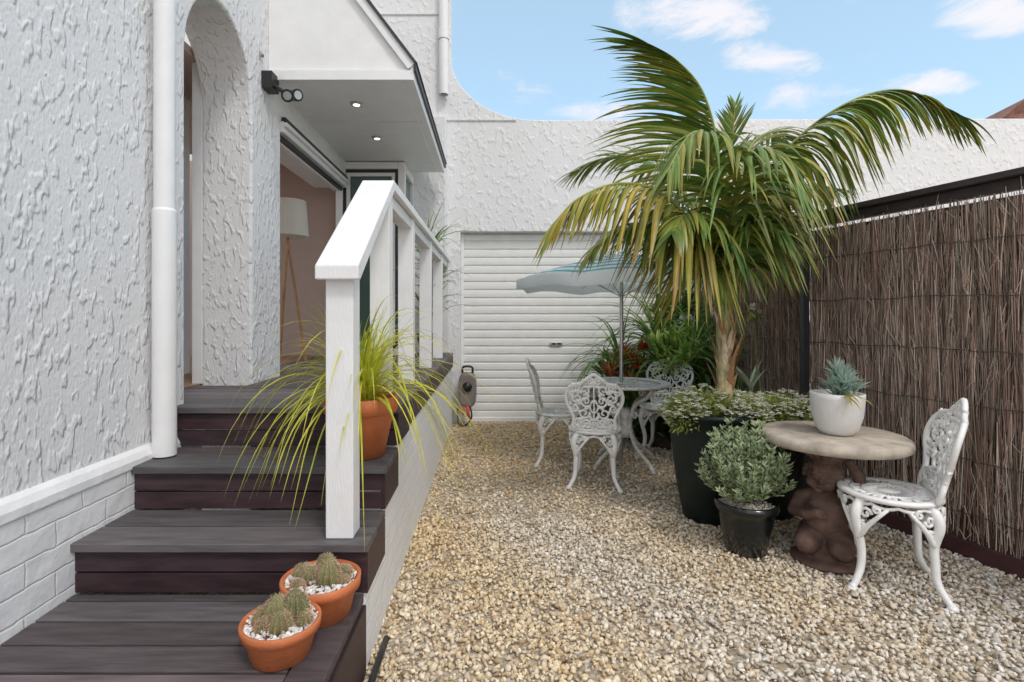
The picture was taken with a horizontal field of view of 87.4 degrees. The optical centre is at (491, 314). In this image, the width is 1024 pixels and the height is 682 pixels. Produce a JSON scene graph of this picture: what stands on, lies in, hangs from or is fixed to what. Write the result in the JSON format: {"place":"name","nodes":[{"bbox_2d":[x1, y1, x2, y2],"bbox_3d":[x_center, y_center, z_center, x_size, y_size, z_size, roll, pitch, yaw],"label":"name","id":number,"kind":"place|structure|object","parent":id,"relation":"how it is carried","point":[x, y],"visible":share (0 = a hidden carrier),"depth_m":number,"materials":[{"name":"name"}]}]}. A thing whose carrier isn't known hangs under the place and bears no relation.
{"place":"outdoors","nodes":[
{"label":"outdoors","id":0,"kind":"place"},
{"bbox_2d":[184,355,318,387],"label":"interior floor","id":1,"kind":"structure","parent":0,"point":[188,376],"depth_m":5.00,"materials":[{"name":"brown wood"}]},
{"bbox_2d":[184,41,335,356],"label":"interior walls","id":2,"kind":"structure","parent":1,"relation":"on","point":[306,253],"depth_m":5.75,"materials":[{"name":"paint"}]},
{"bbox_2d":[280,197,308,360],"bbox_3d":[-1.900,-0.312,5.000,0.380,1.497,0.380,0,0,0],"label":"floor lamp","id":3,"kind":"object","parent":1,"relation":"on","point":[293,219],"visible":0.75,"depth_m":4.92,"materials":[{"name":"white fabric"}]},
{"bbox_2d":[168,421,1023,681],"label":"gravel ground","id":4,"kind":"structure","parent":0,"point":[594,673],"depth_m":2.50,"materials":[{"name":"beige gravel"}]},
{"bbox_2d":[0,471,182,645],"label":"brick plinth","id":5,"kind":"structure","parent":4,"relation":"on","point":[37,569],"depth_m":1.81,"materials":[{"name":"white brick"}]},
{"bbox_2d":[0,432,184,526],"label":"plinth cap","id":6,"kind":"object","parent":5,"relation":"on","point":[19,505],"visible":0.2,"depth_m":1.90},
{"bbox_2d":[0,0,345,509],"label":"stucco wall","id":7,"kind":"structure","parent":4,"relation":"on","point":[76,141],"depth_m":2.14,"materials":[{"name":"white paint"}]},
{"bbox_2d":[151,0,176,457],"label":"downpipe","id":8,"kind":"object","parent":7,"relation":"attached to","point":[163,327],"visible":0.99,"depth_m":2.35,"materials":[{"name":"white paint"}]},
{"bbox_2d":[184,63,348,383],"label":"door frames","id":9,"kind":"structure","parent":7,"relation":"attached to","point":[296,165],"depth_m":3.93,"materials":[{"name":"white wood"}]},
{"bbox_2d":[280,117,347,190],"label":"door tracks","id":10,"kind":"object","parent":9,"relation":"attached to","point":[296,151],"depth_m":4.50},
{"bbox_2d":[261,70,302,101],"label":"security spotlights","id":11,"kind":"object","parent":7,"relation":"attached to","point":[269,83],"visible":1,"depth_m":3.54,"materials":[{"name":"black metal"}]},
{"bbox_2d":[269,0,441,171],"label":"porch canopy","id":12,"kind":"object","parent":7,"relation":"attached to","point":[325,35],"visible":0.69,"depth_m":3.76,"materials":[{"name":"white paint"}]},
{"bbox_2d":[272,0,443,172],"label":"canopy fascia","id":13,"kind":"structure","parent":12,"relation":"attached to","point":[402,76],"depth_m":3.63,"materials":[{"name":"white wood"}]},
{"bbox_2d":[366,0,446,167],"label":"canopy roof","id":14,"kind":"structure","parent":13,"relation":"on","point":[424,95],"depth_m":3.91,"materials":[{"name":"black metal"}]},
{"bbox_2d":[350,101,382,139],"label":"downlight rims","id":15,"kind":"object","parent":12,"relation":"attached to","point":[361,105],"visible":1,"depth_m":4.06,"materials":[{"name":"silver metal"}]},
{"bbox_2d":[336,162,413,354],"bbox_3d":[-1.260,-0.580,5.910,0.720,2.020,0.660,0,0,0],"label":"bay window frame","id":16,"kind":"object","parent":7,"relation":"attached to","point":[404,173],"visible":0.33,"depth_m":5.58,"materials":[{"name":"white wood"}]},
{"bbox_2d":[343,169,397,347],"bbox_3d":[-1.260,-0.582,5.615,0.576,1.873,0.030,0,0,0],"label":"bay window sash","id":17,"kind":"object","parent":16,"relation":"in","point":[395,171],"visible":0.48,"depth_m":5.60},
{"bbox_2d":[346,173,394,343],"bbox_3d":[-1.260,-0.583,5.620,0.510,1.805,0.030,0,0,0],"label":"bay window inner sash","id":18,"kind":"object","parent":17,"relation":"in","point":[349,175],"visible":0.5,"depth_m":5.61,"materials":[{"name":"white wood"}]},
{"bbox_2d":[350,177,409,340],"bbox_3d":[-1.238,-0.580,5.905,0.605,1.860,0.530,0,0,0],"label":"bay window glass","id":19,"kind":"object","parent":16,"relation":"in","point":[355,182],"visible":0.18,"depth_m":5.64,"materials":[{"name":"glass"}]},
{"bbox_2d":[0,353,452,681],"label":"timber deck stairs","id":20,"kind":"structure","parent":4,"relation":"on","point":[134,638],"depth_m":1.95,"materials":[{"name":"paint"}]},
{"bbox_2d":[238,586,321,671],"bbox_3d":[-0.618,0.905,1.575,0.228,0.185,0.228,0,0,0],"label":"cactus bowl","id":21,"kind":"object","parent":20,"relation":"on","point":[276,632],"visible":1,"depth_m":1.52,"materials":[{"name":"ceramic"}]},
{"bbox_2d":[279,552,360,628],"bbox_3d":[-0.568,0.902,1.790,0.261,0.193,0.261,0,0,0],"label":"cactus bowl","id":22,"kind":"object","parent":20,"relation":"on","point":[328,583],"visible":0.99,"depth_m":1.74,"materials":[{"name":"ceramic"}]},
{"bbox_2d":[219,295,504,546],"bbox_3d":[-0.549,0.385,2.409,1.138,1.049,1.258,0,0,-18],"label":"yellow strappy potted plant","id":23,"kind":"object","parent":20,"relation":"on","point":[377,408],"visible":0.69,"depth_m":2.29,"materials":[{"name":"green plant"}]},
{"bbox_2d":[315,180,450,538],"bbox_3d":[-0.547,0.081,4.062,0.155,1.465,4.335,0,0,0],"label":"white handrail","id":24,"kind":"object","parent":20,"relation":"on","point":[373,213],"visible":0.88,"depth_m":2.18,"materials":[{"name":"paint"}]},
{"bbox_2d":[393,198,477,356],"bbox_3d":[-0.591,-0.393,5.622,1.000,1.663,1.019,0,0,0],"label":"deck potted palm","id":25,"kind":"object","parent":20,"relation":"on","point":[438,240],"visible":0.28,"depth_m":5.59,"materials":[{"name":"green plant"}]},
{"bbox_2d":[368,635,389,681],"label":"irrigation pipe","id":26,"kind":"object","parent":4,"relation":"on","point":[378,662],"visible":1,"depth_m":1.97,"materials":[{"name":"black metal"}]},
{"bbox_2d":[362,116,446,352],"bbox_3d":[-1.025,-0.510,6.324,0.990,3.620,0.148,0,0,0],"label":"wall return","id":27,"kind":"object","parent":4,"relation":"on","point":[430,192],"depth_m":6.25,"materials":[{"name":"white paint"}]},
{"bbox_2d":[457,365,476,426],"bbox_3d":[-0.287,0.937,6.263,0.234,0.698,0.275,0,0,0],"label":"garden hose reel","id":28,"kind":"object","parent":4,"relation":"on","point":[467,382],"visible":0.96,"depth_m":6.15,"materials":[{"name":"plastic"}]},
{"bbox_2d":[526,358,583,466],"bbox_3d":[0.558,0.841,4.725,0.509,0.915,0.454,0,0,7],"label":"cast iron chair","id":29,"kind":"object","parent":4,"relation":"on","point":[544,413],"visible":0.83,"depth_m":4.58,"materials":[{"name":"white metal"}]},
{"bbox_2d":[564,373,624,492],"bbox_3d":[0.791,0.859,4.080,0.436,0.879,0.489,0,0,13],"label":"cast iron chair","id":30,"kind":"object","parent":4,"relation":"on","point":[580,429],"visible":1,"depth_m":3.93,"materials":[{"name":"white metal"}]},
{"bbox_2d":[184,0,1023,422],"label":"stucco parapet wall","id":31,"kind":"structure","parent":4,"relation":"on","point":[504,178],"depth_m":6.40,"materials":[{"name":"white paint"}]},
{"bbox_2d":[438,0,448,95],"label":"downpipe","id":32,"kind":"object","parent":31,"relation":"attached to","point":[443,33],"visible":1,"depth_m":6.28,"materials":[{"name":"white paint"}]},
{"bbox_2d":[380,13,515,120],"bbox_3d":[-0.600,-2.958,6.391,1.800,1.285,0.013,0,0,0],"label":"wall string line","id":33,"kind":"object","parent":31,"relation":"attached to","point":[448,119],"visible":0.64,"depth_m":6.38,"materials":[{"name":"white paint"}]},
{"bbox_2d":[464,233,670,416],"bbox_3d":[0.955,0.096,6.522,2.630,2.348,0.016,0,0,0],"label":"white roller garage door","id":34,"kind":"object","parent":31,"relation":"hanging from","point":[509,328],"visible":0.44,"depth_m":6.51,"materials":[{"name":"metal"}]},
{"bbox_2d":[461,233,678,421],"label":"rails","id":35,"kind":"object","parent":31,"relation":"attached to","point":[504,419],"visible":0.38,"depth_m":6.49,"materials":[{"name":"metal"}]},
{"bbox_2d":[516,251,736,462],"bbox_3d":[1.120,0.365,4.600,1.748,1.810,1.748,0,0,11],"label":"striped patio umbrella","id":36,"kind":"object","parent":4,"relation":"on","point":[566,279],"visible":0.48,"depth_m":4.17,"materials":[{"name":"fabric"}]},
{"bbox_2d":[581,377,671,474],"bbox_3d":[1.150,0.937,4.600,0.770,0.718,0.770,0,0,0],"label":"cast iron table","id":37,"kind":"object","parent":4,"relation":"on","point":[645,387],"visible":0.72,"depth_m":4.53,"materials":[{"name":"white metal"}]},
{"bbox_2d":[556,290,767,449],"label":"garden bed plants","id":38,"kind":"object","parent":4,"relation":"on","point":[671,339],"visible":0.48,"depth_m":5.37,"materials":[{"name":"green plant"}]},
{"bbox_2d":[637,355,693,453],"bbox_3d":[1.624,0.841,5.015,0.454,0.915,0.509,0,0,35],"label":"cast iron chair","id":39,"kind":"object","parent":4,"relation":"on","point":[647,410],"visible":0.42,"depth_m":5.12,"materials":[{"name":"white metal"}]},
{"bbox_2d":[417,428,1020,669],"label":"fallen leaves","id":40,"kind":"object","parent":4,"relation":"on","point":[612,576],"visible":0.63,"depth_m":2.52,"materials":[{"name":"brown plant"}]},
{"bbox_2d":[650,383,812,525],"bbox_3d":[1.554,0.859,3.410,1.147,0.862,0.620,0,0,0],"label":"tall dark planter","id":41,"kind":"object","parent":4,"relation":"on","point":[692,421],"visible":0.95,"depth_m":3.28,"materials":[{"name":"black plastic"}]},
{"bbox_2d":[531,25,997,407],"bbox_3d":[1.512,-0.546,3.528,2.607,2.272,1.878,0,0,0],"label":"kentia palm","id":42,"kind":"object","parent":41,"relation":"in","point":[720,240],"visible":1,"depth_m":3.10,"materials":[{"name":"green plant"}]},
{"bbox_2d":[694,416,796,558],"bbox_3d":[1.371,0.921,2.902,0.513,0.737,0.461,0,0,0],"label":"potted shrub","id":43,"kind":"object","parent":4,"relation":"on","point":[748,510],"visible":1,"depth_m":2.83,"materials":[{"name":"green plant"}]},
{"bbox_2d":[752,411,812,520],"bbox_3d":[1.800,0.975,3.500,0.524,0.630,0.524,0,0,0],"label":"tall dark planter","id":44,"kind":"object","parent":4,"relation":"on","point":[797,458],"visible":0.11,"depth_m":3.32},
{"bbox_2d":[759,421,915,574],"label":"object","id":45,"kind":"object","parent":4,"relation":"on","point":[824,539],"visible":0.94,"depth_m":2.72,"materials":[{"name":"stone"}]},
{"bbox_2d":[809,355,871,435],"bbox_3d":[1.819,0.422,2.791,0.284,0.418,0.351,0,0,35],"label":"succulent in white pot","id":46,"kind":"object","parent":45,"relation":"on","point":[838,406],"visible":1,"depth_m":2.76,"materials":[{"name":"white ceramic"}]},
{"bbox_2d":[692,167,1023,580],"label":"brushwood fence","id":47,"kind":"object","parent":4,"relation":"on","point":[917,319],"visible":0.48,"depth_m":3.05,"materials":[{"name":"wood"}]},
{"bbox_2d":[837,398,968,612],"bbox_3d":[1.968,0.841,2.581,0.509,0.915,0.454,0,0,26],"label":"cast iron chair","id":48,"kind":"object","parent":4,"relation":"on","point":[923,499],"visible":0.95,"depth_m":2.52,"materials":[{"name":"white metal"}]},
{"bbox_2d":[452,0,1023,119],"label":"sky","id":49,"kind":"structure","parent":0,"point":[519,59],"materials":[{"name":"blue"}]},
{"bbox_2d":[985,99,1023,118],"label":"neighbour tiled roof","id":50,"kind":"structure","parent":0,"point":[1015,111],"depth_m":12.13,"materials":[{"name":"tile"}]}
]}

